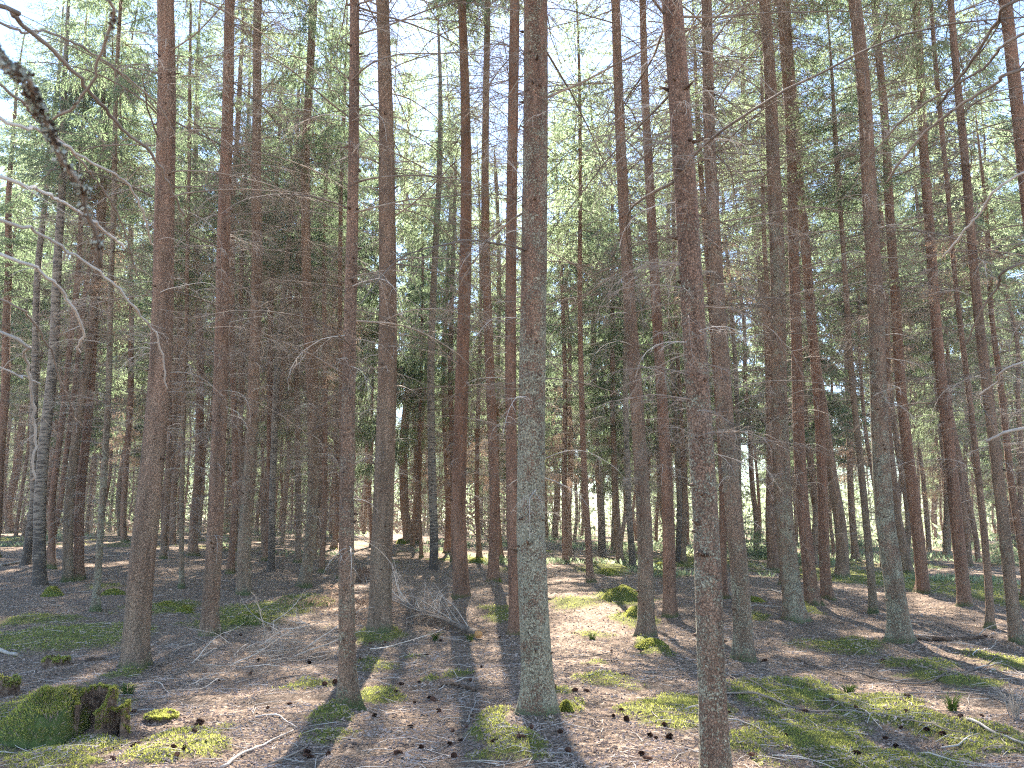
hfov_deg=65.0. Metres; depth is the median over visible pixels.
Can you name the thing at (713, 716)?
spruce tree
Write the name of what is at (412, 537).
spruce tree
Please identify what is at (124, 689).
grass tuft
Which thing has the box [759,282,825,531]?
spruce tree
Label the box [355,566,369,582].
tree stump
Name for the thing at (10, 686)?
tree stump
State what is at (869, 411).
spruce tree
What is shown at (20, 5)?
sky
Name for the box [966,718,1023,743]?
fallen branch
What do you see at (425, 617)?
brush pile
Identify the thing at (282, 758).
fallen branch
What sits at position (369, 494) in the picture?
spruce tree
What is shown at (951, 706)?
grass tuft
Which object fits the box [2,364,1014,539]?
distant forest
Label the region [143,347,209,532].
spruce tree
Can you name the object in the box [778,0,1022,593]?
spruce tree
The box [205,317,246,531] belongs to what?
spruce tree
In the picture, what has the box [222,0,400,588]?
spruce tree
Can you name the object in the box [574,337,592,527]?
spruce tree
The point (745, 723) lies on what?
fallen branch
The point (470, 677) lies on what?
fallen branch
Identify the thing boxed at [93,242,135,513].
spruce tree
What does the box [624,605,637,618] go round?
mossy hummock
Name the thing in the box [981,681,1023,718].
brush pile
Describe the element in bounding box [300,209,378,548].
spruce tree
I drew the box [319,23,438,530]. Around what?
spruce tree
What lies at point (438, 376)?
spruce tree
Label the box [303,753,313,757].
spruce cone
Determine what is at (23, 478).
spruce tree
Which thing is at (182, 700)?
fallen branch
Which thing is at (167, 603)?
mossy hummock
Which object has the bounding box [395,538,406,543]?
mossy hummock
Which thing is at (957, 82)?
spruce tree
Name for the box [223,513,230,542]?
young spruce
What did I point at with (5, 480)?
spruce tree
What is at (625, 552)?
young spruce
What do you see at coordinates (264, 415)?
spruce tree
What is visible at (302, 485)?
spruce tree
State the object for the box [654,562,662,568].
mossy hummock
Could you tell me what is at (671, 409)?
spruce tree
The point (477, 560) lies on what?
mossy hummock
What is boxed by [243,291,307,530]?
spruce tree
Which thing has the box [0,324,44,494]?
spruce tree
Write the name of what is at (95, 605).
spruce tree
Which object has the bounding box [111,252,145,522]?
spruce tree
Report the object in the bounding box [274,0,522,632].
spruce tree
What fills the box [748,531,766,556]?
young spruce
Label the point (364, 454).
spruce tree
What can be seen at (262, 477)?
spruce tree
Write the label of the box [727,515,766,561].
young spruce
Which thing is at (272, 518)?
birch tree
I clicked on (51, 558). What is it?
spruce tree
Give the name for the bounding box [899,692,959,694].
fallen branch
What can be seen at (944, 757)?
fallen branch
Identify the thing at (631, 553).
spruce tree
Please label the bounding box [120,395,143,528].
spruce tree
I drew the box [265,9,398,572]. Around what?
spruce tree
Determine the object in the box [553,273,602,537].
spruce tree
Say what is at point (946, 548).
spruce tree
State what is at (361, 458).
spruce tree
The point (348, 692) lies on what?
spruce tree
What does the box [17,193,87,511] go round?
spruce tree
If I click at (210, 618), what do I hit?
spruce tree
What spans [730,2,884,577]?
spruce tree
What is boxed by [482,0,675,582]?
spruce tree
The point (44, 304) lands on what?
spruce tree
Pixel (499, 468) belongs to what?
spruce tree
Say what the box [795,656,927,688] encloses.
fallen branch
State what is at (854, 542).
spruce tree
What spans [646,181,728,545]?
spruce tree
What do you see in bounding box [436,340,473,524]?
spruce tree
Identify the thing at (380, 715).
fallen branch
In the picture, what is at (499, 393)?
spruce tree
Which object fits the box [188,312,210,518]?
spruce tree
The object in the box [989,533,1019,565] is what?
young spruce
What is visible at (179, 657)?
fallen branch
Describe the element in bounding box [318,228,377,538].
spruce tree
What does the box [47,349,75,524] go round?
spruce tree
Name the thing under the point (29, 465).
spruce tree
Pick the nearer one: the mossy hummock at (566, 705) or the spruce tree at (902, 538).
the mossy hummock at (566, 705)
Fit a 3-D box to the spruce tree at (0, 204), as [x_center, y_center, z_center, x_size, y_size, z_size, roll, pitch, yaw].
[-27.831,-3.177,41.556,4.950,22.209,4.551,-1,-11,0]
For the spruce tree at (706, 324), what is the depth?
32.23 m
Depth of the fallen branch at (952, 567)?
23.94 m
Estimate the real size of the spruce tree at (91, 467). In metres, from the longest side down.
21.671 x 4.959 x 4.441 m
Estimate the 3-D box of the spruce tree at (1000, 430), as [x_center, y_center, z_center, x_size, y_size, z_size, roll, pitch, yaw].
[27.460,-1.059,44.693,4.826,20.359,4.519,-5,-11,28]
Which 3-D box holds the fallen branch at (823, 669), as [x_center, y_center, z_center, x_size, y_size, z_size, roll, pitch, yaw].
[3.269,3.087,8.606,0.402,0.149,1.369,3,-10,-15]
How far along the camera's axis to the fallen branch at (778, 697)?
6.95 m
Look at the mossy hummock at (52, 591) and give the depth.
14.04 m
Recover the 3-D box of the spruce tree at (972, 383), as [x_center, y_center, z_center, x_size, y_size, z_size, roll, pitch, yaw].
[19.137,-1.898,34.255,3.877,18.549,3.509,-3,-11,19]
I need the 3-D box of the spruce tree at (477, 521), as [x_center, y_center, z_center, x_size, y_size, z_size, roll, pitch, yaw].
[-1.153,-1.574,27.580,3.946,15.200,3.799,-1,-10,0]
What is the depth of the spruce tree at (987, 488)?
50.51 m
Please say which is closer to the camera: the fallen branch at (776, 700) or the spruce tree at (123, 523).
the fallen branch at (776, 700)
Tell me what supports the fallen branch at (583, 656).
on the ground
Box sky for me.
[0,0,1023,521]
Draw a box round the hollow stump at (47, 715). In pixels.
[0,681,131,748]
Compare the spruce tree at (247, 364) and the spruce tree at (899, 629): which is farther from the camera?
the spruce tree at (247, 364)
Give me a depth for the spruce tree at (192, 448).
63.88 m
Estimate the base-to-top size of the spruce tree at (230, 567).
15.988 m
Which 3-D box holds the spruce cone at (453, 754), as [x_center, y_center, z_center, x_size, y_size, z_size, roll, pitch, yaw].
[-0.375,2.403,5.197,0.044,0.044,0.057,-40,2,-34]
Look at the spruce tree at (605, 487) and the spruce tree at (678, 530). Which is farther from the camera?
the spruce tree at (605, 487)
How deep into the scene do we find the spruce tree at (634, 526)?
48.86 m
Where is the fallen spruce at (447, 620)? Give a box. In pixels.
[273,557,487,637]
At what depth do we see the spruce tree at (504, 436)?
52.12 m
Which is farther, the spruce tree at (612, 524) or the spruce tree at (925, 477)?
the spruce tree at (925, 477)
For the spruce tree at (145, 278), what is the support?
on the ground
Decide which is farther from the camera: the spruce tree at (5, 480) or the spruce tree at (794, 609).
the spruce tree at (5, 480)
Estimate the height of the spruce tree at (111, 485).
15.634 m
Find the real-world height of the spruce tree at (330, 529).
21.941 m
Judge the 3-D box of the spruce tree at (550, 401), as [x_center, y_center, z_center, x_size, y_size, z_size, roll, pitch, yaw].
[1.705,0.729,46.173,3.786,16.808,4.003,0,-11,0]
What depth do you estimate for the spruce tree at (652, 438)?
26.89 m
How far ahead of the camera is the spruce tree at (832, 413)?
25.59 m
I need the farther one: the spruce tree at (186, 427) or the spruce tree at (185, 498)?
the spruce tree at (185, 498)
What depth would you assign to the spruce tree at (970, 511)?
30.27 m
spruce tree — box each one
[0,0,154,568]
[0,0,186,582]
[0,0,364,669]
[0,19,72,556]
[0,19,201,581]
[0,80,72,516]
[0,86,72,510]
[0,139,14,325]
[0,156,28,390]
[0,172,45,532]
[0,194,74,535]
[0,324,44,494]
[1,372,44,532]
[2,0,210,611]
[3,188,90,538]
[3,409,27,523]
[9,421,22,524]
[11,405,61,498]
[12,403,41,530]
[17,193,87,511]
[20,0,157,563]
[20,323,43,524]
[23,220,103,532]
[41,197,146,513]
[42,211,135,541]
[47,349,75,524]
[63,245,127,533]
[73,197,174,541]
[74,0,301,588]
[74,216,151,535]
[84,273,117,521]
[85,227,152,537]
[88,422,124,525]
[88,446,116,532]
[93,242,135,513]
[97,0,378,636]
[97,382,138,514]
[105,36,216,558]
[109,40,246,549]
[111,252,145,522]
[115,330,165,519]
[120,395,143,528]
[121,298,151,518]
[121,415,143,466]
[122,152,238,544]
[122,387,145,522]
[125,0,372,595]
[126,153,237,497]
[136,82,195,535]
[141,0,251,555]
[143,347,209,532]
[163,346,208,513]
[176,401,210,529]
[180,0,300,573]
[185,366,210,527]
[185,413,209,516]
[187,0,523,710]
[187,293,247,538]
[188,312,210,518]
[191,39,298,564]
[192,137,285,548]
[204,348,258,514]
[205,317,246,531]
[208,20,345,553]
[209,54,320,560]
[210,321,266,533]
[214,143,281,518]
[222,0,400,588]
[225,141,290,526]
[230,284,289,534]
[238,55,361,562]
[243,231,333,543]
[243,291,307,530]
[247,286,293,522]
[254,449,280,505]
[264,120,373,558]
[264,379,301,518]
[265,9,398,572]
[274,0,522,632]
[277,297,307,533]
[277,458,307,507]
[278,395,306,530]
[278,458,285,532]
[290,13,378,549]
[291,0,403,578]
[293,120,361,538]
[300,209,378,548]
[317,299,377,534]
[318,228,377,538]
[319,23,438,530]
[327,319,377,485]
[333,0,552,599]
[337,127,420,546]
[349,0,800,715]
[354,407,375,508]
[355,297,377,533]
[355,379,376,532]
[357,408,374,508]
[366,142,450,557]
[371,85,441,542]
[393,113,459,546]
[396,249,440,542]
[396,261,447,518]
[397,124,504,561]
[399,55,486,552]
[401,0,648,634]
[409,0,587,581]
[421,132,518,558]
[423,390,442,526]
[426,147,561,558]
[435,302,472,528]
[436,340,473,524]
[437,351,470,483]
[452,0,811,636]
[466,231,517,541]
[466,431,488,523]
[470,431,488,533]
[471,326,516,523]
[477,252,518,527]
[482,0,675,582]
[486,186,555,482]
[494,218,561,452]
[498,105,630,562]
[504,224,578,539]
[517,81,633,557]
[517,287,567,525]
[545,269,599,544]
[546,52,643,556]
[546,307,578,539]
[547,0,1023,767]
[550,0,803,617]
[550,0,895,662]
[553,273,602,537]
[560,120,653,552]
[568,96,667,563]
[574,266,645,549]
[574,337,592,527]
[583,192,655,542]
[601,0,800,598]
[612,0,868,623]
[615,182,682,536]
[617,175,690,533]
[618,390,656,508]
[619,335,655,527]
[622,235,653,540]
[628,306,709,530]
[630,96,716,563]
[631,390,656,511]
[638,319,665,541]
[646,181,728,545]
[653,0,932,605]
[656,138,743,537]
[665,272,692,533]
[673,0,928,600]
[675,358,718,524]
[682,237,759,548]
[696,0,831,570]
[696,5,831,584]
[710,151,791,551]
[713,337,749,506]
[723,0,1023,643]
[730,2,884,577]
[738,318,765,533]
[739,318,791,486]
[742,282,830,545]
[745,27,869,565]
[745,101,836,557]
[752,0,934,613]
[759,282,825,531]
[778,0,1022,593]
[789,345,839,515]
[791,214,870,555]
[803,189,894,560]
[807,0,1023,606]
[808,22,962,573]
[809,0,1023,644]
[813,170,914,566]
[814,63,925,520]
[834,0,1023,485]
[845,0,1023,628]
[853,0,1023,441]
[853,205,933,549]
[860,379,907,480]
[864,199,931,512]
[866,369,916,544]
[875,0,998,565]
[880,90,1023,600]
[889,70,1009,560]
[892,188,927,526]
[893,150,981,557]
[893,326,933,541]
[894,279,955,545]
[895,201,952,550]
[896,325,940,536]
[910,280,975,533]
[912,388,939,539]
[918,179,1015,531]
[919,429,941,539]
[928,0,1023,533]
[938,354,978,519]
[950,349,989,542]
[954,105,1023,551]
[957,134,1023,548]
[957,301,1023,491]
[962,412,993,527]
[962,414,996,538]
[971,198,1023,491]
[975,403,1016,539]
[1016,277,1023,405]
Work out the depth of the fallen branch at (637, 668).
8.42 m
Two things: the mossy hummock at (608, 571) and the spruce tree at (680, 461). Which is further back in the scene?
the spruce tree at (680, 461)
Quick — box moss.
[0,538,1023,767]
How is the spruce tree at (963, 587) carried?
on the ground
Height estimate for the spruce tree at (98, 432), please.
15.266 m
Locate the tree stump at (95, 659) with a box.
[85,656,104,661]
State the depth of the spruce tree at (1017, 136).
11.12 m
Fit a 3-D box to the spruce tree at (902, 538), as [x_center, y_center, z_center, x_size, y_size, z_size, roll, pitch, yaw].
[10.405,-3.074,23.077,4.056,16.976,4.377,-1,-10,0]
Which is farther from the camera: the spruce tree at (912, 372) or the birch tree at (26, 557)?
the spruce tree at (912, 372)
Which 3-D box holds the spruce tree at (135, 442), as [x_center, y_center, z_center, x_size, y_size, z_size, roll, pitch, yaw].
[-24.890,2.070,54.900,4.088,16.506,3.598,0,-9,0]
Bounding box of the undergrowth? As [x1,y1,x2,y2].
[0,528,1020,583]
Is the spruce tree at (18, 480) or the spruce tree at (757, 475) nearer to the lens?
the spruce tree at (757, 475)
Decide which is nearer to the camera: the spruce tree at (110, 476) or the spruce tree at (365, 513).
the spruce tree at (110, 476)
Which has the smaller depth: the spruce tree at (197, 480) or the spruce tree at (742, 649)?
the spruce tree at (742, 649)
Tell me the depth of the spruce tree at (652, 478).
66.52 m
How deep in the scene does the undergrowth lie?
29.81 m
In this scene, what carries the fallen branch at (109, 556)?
on the ground
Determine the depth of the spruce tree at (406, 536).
38.96 m
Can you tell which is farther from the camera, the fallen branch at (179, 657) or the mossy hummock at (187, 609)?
the mossy hummock at (187, 609)
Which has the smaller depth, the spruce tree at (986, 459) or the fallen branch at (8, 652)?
the fallen branch at (8, 652)
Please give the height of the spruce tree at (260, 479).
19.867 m
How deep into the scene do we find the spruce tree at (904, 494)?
30.34 m
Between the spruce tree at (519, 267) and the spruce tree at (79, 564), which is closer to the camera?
the spruce tree at (79, 564)
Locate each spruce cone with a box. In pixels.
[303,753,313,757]
[393,749,402,754]
[451,752,456,757]
[665,733,672,738]
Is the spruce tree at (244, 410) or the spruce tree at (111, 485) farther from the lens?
the spruce tree at (111, 485)
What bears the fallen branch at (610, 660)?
on the ground
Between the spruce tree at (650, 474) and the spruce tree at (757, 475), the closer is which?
the spruce tree at (650, 474)
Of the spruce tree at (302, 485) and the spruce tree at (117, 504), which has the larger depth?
the spruce tree at (302, 485)
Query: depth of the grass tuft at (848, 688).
7.30 m
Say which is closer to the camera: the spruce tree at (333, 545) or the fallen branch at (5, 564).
the fallen branch at (5, 564)
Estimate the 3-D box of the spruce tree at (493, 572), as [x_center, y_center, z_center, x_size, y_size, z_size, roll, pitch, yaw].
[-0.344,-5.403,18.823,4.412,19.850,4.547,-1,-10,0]
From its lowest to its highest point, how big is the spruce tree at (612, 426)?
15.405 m
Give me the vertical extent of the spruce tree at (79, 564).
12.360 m
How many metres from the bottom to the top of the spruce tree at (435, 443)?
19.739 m
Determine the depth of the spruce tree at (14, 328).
28.30 m
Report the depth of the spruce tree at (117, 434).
65.50 m
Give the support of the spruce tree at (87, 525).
on the ground
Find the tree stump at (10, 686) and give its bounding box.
[0,673,21,697]
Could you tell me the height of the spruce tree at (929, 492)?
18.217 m
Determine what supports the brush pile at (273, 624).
on the ground
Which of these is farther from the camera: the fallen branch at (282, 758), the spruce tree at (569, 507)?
the spruce tree at (569, 507)
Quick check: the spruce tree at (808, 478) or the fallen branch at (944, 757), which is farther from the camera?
the spruce tree at (808, 478)
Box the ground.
[0,520,1023,767]
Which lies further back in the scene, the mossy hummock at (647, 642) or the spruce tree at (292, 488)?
the spruce tree at (292, 488)
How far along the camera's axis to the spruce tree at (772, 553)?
22.58 m
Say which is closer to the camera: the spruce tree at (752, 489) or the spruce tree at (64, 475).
the spruce tree at (64, 475)
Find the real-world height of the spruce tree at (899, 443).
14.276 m
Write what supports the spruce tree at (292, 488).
on the ground
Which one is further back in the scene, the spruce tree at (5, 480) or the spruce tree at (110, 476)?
the spruce tree at (5, 480)
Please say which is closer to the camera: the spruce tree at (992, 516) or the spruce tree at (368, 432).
the spruce tree at (368, 432)
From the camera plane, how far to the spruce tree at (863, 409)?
26.99 m
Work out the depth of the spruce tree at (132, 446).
45.54 m
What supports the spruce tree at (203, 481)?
on the ground
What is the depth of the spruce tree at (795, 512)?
42.77 m
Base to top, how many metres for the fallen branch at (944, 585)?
1.787 m
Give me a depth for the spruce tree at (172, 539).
29.23 m
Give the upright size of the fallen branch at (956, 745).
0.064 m
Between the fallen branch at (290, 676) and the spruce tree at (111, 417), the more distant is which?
the spruce tree at (111, 417)
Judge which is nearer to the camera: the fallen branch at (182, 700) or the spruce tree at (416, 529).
the fallen branch at (182, 700)
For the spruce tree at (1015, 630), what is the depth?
10.65 m
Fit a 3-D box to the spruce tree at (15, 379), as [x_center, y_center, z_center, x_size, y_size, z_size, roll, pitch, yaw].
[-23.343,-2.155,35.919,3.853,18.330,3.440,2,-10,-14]
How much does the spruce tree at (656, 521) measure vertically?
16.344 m
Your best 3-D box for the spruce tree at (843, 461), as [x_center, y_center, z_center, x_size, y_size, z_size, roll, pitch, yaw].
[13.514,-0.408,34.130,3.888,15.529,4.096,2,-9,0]
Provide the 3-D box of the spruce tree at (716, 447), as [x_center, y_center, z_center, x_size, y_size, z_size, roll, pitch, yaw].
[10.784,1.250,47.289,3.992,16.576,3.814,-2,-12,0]
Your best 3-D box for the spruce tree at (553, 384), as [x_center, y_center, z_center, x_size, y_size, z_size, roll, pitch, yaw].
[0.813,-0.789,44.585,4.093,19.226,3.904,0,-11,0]
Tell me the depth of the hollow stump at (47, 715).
5.74 m
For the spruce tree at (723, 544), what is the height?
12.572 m
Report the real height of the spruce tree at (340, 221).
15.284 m
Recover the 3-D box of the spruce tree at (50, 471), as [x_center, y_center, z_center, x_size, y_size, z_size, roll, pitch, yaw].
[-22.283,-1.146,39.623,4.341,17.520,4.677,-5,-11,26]
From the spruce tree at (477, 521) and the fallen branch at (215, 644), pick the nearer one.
the fallen branch at (215, 644)
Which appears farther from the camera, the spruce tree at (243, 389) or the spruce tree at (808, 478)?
the spruce tree at (808, 478)
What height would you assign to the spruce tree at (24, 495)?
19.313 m
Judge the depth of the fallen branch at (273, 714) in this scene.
6.34 m
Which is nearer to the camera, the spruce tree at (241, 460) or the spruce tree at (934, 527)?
the spruce tree at (241, 460)
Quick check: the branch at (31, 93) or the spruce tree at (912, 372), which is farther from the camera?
the spruce tree at (912, 372)
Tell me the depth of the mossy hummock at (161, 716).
6.25 m
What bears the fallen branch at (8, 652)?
on the ground
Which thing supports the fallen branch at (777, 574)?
on the ground
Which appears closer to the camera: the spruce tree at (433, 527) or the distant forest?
the spruce tree at (433, 527)
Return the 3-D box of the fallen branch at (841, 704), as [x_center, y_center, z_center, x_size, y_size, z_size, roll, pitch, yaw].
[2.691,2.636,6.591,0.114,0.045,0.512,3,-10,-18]
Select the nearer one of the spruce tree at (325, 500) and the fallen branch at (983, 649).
the fallen branch at (983, 649)
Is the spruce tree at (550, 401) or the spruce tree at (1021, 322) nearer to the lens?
the spruce tree at (1021, 322)
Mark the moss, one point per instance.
(92, 758)
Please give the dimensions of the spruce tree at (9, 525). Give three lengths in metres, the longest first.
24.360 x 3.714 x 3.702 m
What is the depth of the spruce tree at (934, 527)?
58.81 m
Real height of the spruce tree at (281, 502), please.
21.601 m
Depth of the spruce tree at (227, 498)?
45.06 m
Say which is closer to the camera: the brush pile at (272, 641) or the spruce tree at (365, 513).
the brush pile at (272, 641)
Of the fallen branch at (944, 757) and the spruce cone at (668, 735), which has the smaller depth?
the fallen branch at (944, 757)
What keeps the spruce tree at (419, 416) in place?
on the ground
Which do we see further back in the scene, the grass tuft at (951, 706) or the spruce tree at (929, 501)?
the spruce tree at (929, 501)
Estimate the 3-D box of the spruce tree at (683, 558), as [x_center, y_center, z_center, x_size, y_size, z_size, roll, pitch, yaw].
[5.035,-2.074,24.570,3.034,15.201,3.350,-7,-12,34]
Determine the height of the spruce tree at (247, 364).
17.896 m
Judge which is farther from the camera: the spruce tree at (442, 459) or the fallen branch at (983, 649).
the spruce tree at (442, 459)
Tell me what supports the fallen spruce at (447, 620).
on the ground
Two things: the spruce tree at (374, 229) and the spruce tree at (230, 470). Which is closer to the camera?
the spruce tree at (374, 229)
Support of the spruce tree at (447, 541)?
on the ground
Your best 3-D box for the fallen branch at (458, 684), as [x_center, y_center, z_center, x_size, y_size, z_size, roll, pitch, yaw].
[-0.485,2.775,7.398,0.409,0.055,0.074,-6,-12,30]
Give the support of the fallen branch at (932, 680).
on the ground
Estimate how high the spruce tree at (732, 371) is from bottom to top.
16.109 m
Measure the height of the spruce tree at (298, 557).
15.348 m
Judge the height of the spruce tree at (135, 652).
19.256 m
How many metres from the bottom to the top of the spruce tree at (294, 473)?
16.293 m
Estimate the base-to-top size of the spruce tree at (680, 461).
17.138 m
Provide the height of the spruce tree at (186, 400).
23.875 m
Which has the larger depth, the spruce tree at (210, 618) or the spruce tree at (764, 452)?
the spruce tree at (764, 452)
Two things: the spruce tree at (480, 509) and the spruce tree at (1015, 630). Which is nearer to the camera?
the spruce tree at (1015, 630)
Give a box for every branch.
[0,0,184,480]
[0,557,58,565]
[0,648,18,655]
[84,551,157,560]
[139,681,175,694]
[149,645,223,670]
[159,691,209,710]
[195,638,240,656]
[219,729,293,767]
[255,714,295,726]
[267,733,316,764]
[275,671,310,679]
[365,706,395,723]
[438,669,506,689]
[440,681,476,690]
[468,695,475,722]
[555,651,614,659]
[603,659,655,661]
[605,650,666,673]
[726,673,850,716]
[727,691,966,733]
[728,718,769,733]
[729,562,802,577]
[772,755,833,767]
[786,655,850,678]
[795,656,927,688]
[824,697,867,710]
[853,650,1022,684]
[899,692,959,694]
[904,561,978,595]
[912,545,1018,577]
[915,635,984,640]
[920,752,974,763]
[941,733,979,748]
[951,691,1015,706]
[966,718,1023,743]
[972,640,996,655]
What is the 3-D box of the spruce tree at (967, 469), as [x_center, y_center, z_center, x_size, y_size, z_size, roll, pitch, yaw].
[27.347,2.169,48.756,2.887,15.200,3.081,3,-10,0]
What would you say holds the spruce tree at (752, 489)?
on the ground
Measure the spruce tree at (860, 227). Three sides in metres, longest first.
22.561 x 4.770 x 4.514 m
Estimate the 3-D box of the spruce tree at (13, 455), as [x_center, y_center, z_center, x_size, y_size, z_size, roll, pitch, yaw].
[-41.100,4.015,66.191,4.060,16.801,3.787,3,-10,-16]
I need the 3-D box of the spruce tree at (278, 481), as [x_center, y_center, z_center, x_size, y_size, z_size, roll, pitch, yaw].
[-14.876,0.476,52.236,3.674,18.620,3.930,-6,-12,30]
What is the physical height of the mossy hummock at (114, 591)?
0.157 m
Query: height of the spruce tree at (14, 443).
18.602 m
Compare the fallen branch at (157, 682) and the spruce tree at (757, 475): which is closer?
the fallen branch at (157, 682)
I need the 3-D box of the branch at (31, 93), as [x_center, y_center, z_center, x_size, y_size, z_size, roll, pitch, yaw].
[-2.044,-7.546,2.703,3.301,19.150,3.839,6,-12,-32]
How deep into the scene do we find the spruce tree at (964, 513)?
28.41 m
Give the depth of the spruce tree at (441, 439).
49.76 m
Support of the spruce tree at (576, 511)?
on the ground
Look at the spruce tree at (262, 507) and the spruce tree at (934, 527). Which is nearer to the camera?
the spruce tree at (262, 507)
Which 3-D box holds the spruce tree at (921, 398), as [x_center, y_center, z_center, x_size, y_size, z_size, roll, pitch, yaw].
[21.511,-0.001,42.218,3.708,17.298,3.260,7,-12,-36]
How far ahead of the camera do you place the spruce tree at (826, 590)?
14.55 m
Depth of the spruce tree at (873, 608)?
13.68 m
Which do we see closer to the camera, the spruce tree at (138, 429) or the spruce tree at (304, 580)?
the spruce tree at (304, 580)
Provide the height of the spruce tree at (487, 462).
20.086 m
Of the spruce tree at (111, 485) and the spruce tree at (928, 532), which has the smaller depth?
the spruce tree at (928, 532)
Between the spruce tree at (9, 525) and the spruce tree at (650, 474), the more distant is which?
the spruce tree at (9, 525)
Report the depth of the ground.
9.09 m
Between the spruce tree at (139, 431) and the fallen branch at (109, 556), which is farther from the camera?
the spruce tree at (139, 431)
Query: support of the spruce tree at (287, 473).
on the ground
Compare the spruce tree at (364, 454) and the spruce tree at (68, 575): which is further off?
the spruce tree at (364, 454)
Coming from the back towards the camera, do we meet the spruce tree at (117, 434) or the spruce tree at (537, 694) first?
the spruce tree at (117, 434)
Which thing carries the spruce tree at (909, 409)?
on the ground
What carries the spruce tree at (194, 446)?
on the ground
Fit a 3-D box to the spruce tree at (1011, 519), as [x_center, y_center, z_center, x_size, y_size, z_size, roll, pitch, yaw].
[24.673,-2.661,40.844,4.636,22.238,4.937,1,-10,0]
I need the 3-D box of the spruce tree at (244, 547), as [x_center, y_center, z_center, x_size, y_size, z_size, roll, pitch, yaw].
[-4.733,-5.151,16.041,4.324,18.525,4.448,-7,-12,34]
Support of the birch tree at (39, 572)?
on the ground
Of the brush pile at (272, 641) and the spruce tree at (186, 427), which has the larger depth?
the spruce tree at (186, 427)
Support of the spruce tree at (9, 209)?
on the ground
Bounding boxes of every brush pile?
[146,592,443,697]
[230,588,338,640]
[335,571,489,630]
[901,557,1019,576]
[916,617,1006,644]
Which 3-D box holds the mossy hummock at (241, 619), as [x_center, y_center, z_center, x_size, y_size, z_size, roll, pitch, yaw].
[-3.707,3.322,11.452,0.601,0.190,0.346,0,-10,0]
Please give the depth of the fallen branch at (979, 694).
7.15 m
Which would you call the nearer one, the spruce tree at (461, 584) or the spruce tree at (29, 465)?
the spruce tree at (461, 584)
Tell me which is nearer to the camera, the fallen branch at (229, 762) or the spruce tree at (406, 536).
the fallen branch at (229, 762)
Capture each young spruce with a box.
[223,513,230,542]
[622,535,636,558]
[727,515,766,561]
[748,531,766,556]
[847,526,863,548]
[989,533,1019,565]
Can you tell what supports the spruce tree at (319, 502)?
on the ground
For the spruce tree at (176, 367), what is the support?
on the ground
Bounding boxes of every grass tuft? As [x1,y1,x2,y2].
[119,683,140,695]
[427,631,443,640]
[464,634,474,640]
[838,683,861,693]
[939,692,967,711]
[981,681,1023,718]
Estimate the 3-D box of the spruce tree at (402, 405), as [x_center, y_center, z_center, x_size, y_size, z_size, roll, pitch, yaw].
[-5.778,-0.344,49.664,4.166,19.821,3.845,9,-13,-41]
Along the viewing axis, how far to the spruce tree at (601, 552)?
28.87 m
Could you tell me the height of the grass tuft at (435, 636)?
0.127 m
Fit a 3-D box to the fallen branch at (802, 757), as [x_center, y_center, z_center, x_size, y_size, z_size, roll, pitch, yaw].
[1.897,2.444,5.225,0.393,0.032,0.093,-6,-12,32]
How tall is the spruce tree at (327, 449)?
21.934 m
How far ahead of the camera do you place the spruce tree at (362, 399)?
48.38 m
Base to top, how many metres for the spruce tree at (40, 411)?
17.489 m
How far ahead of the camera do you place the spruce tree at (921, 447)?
48.29 m
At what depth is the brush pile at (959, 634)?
10.41 m
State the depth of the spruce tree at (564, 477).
25.17 m
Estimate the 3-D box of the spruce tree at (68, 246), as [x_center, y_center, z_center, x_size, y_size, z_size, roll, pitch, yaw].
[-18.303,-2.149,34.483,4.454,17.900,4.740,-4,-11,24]
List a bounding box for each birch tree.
[0,0,99,564]
[0,0,118,585]
[236,11,334,571]
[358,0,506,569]
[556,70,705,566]
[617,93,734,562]
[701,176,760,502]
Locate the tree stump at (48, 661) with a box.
[39,654,71,668]
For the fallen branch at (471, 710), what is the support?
on the ground
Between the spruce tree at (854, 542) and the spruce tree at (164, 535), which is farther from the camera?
the spruce tree at (854, 542)
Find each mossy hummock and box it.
[40,586,63,596]
[101,588,125,595]
[142,707,179,724]
[156,601,178,606]
[173,605,194,613]
[230,610,270,624]
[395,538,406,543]
[468,557,487,563]
[559,699,573,711]
[597,568,620,575]
[601,584,637,601]
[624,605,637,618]
[634,637,668,648]
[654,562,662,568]
[750,596,766,602]
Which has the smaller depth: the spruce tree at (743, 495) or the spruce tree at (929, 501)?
the spruce tree at (743, 495)
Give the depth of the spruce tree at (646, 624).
11.24 m
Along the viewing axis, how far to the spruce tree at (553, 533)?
49.66 m
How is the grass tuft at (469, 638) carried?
on the ground
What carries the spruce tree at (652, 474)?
on the ground
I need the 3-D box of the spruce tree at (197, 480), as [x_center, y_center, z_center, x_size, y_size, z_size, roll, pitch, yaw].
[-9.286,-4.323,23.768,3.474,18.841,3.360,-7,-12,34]
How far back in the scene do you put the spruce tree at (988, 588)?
12.35 m
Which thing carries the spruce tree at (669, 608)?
on the ground
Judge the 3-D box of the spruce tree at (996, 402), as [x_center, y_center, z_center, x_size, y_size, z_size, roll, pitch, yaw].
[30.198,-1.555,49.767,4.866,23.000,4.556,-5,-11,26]

